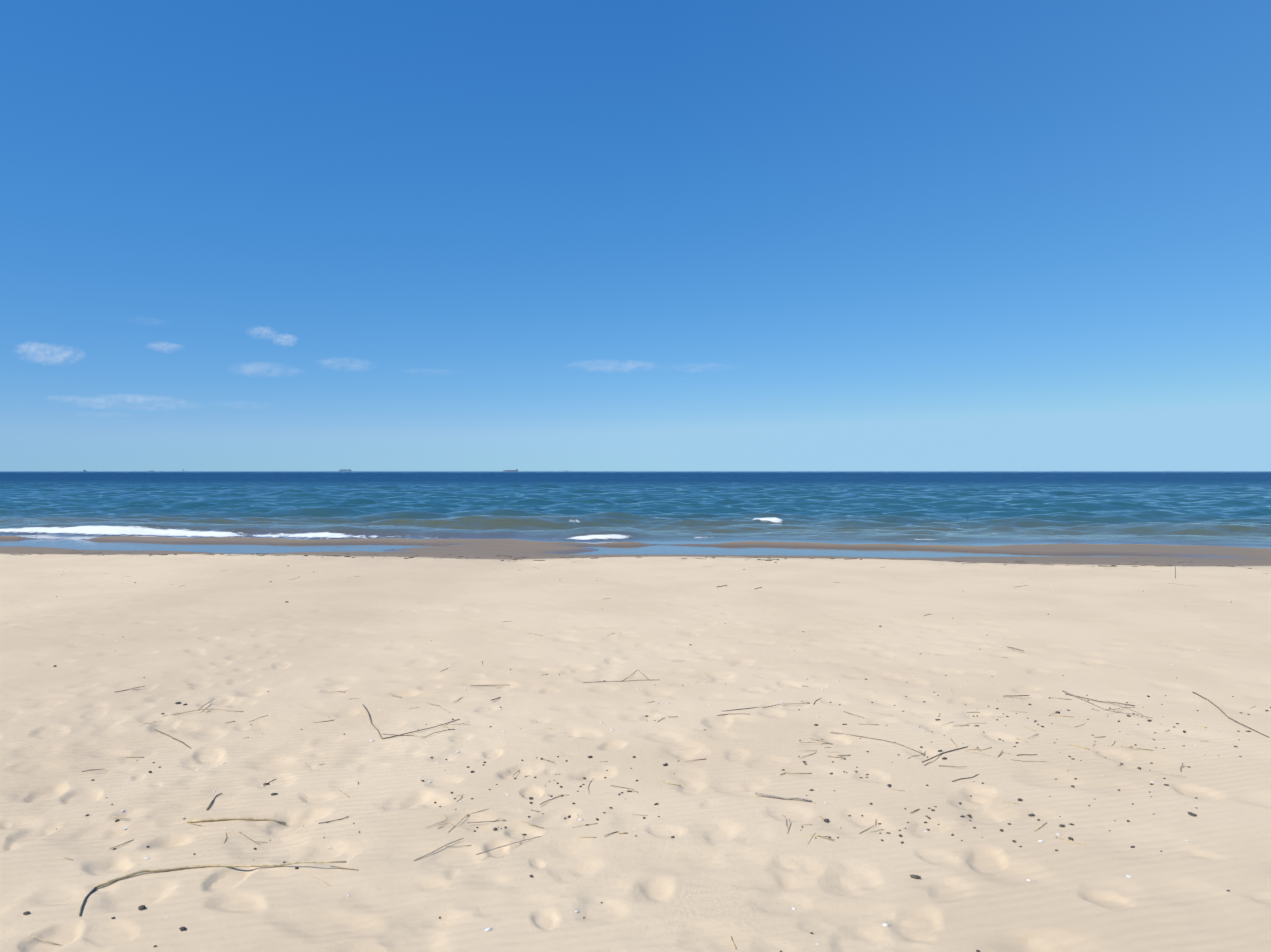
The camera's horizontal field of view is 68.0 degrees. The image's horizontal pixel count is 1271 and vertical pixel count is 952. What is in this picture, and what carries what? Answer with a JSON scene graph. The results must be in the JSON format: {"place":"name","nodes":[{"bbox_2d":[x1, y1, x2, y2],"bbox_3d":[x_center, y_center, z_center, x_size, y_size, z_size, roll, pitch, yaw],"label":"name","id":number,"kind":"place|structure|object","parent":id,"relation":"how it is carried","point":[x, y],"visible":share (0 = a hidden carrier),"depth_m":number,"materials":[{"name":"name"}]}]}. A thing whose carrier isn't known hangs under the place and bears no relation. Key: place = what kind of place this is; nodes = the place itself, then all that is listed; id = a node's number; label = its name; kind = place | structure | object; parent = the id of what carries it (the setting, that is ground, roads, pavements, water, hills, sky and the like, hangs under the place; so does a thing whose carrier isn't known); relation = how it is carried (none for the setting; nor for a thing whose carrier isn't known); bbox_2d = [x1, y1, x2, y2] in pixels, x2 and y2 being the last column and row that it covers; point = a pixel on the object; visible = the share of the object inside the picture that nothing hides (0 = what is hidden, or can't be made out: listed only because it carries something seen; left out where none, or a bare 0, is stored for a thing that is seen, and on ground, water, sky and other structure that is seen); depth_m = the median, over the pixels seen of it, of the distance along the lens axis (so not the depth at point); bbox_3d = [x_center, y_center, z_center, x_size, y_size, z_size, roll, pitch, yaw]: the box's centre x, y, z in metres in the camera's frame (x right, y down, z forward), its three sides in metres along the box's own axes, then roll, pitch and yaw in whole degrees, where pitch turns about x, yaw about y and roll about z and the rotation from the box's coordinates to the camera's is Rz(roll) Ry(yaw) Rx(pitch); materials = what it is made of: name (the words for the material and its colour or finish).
{"place":"outdoors","nodes":[
{"label":"outdoors","id":0,"kind":"place"},
{"bbox_2d":[0,536,1270,951],"bbox_3d":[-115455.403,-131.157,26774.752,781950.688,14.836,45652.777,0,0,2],"label":"beach sand","id":1,"kind":"structure","parent":0,"point":[256,638],"depth_m":5.49,"materials":[{"name":"beige sand"}]},
{"bbox_2d":[32,571,1218,944],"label":"shell fragments","id":2,"kind":"object","parent":1,"relation":"on","point":[582,819],"visible":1,"depth_m":4.52,"materials":[{"name":"white"}]},
{"bbox_2d":[27,570,1254,948],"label":"sticks","id":3,"kind":"object","parent":1,"relation":"on","point":[461,796],"visible":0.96,"depth_m":4.36,"materials":[{"name":"wood"}]},
{"bbox_2d":[11,552,1270,951],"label":"pebbles","id":4,"kind":"object","parent":1,"relation":"on","point":[141,908],"visible":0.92,"depth_m":4.85,"materials":[{"name":"grey stone"}]},
{"bbox_2d":[16,552,1267,915],"bbox_3d":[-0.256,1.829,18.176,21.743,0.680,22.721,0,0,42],"label":"twigs","id":5,"kind":"object","parent":1,"relation":"on","point":[731,710],"visible":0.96,"depth_m":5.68,"materials":[{"name":"brown wood"}]},
{"bbox_2d":[0,471,1270,557],"bbox_3d":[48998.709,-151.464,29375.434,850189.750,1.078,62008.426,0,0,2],"label":"sea water","id":6,"kind":"structure","parent":0,"point":[663,511],"depth_m":55.32,"materials":[{"name":"blue liquid"}]},
{"bbox_2d":[0,0,1270,470],"label":"sky","id":7,"kind":"structure","parent":0,"point":[477,235],"materials":[{"name":"blue"}]}
]}

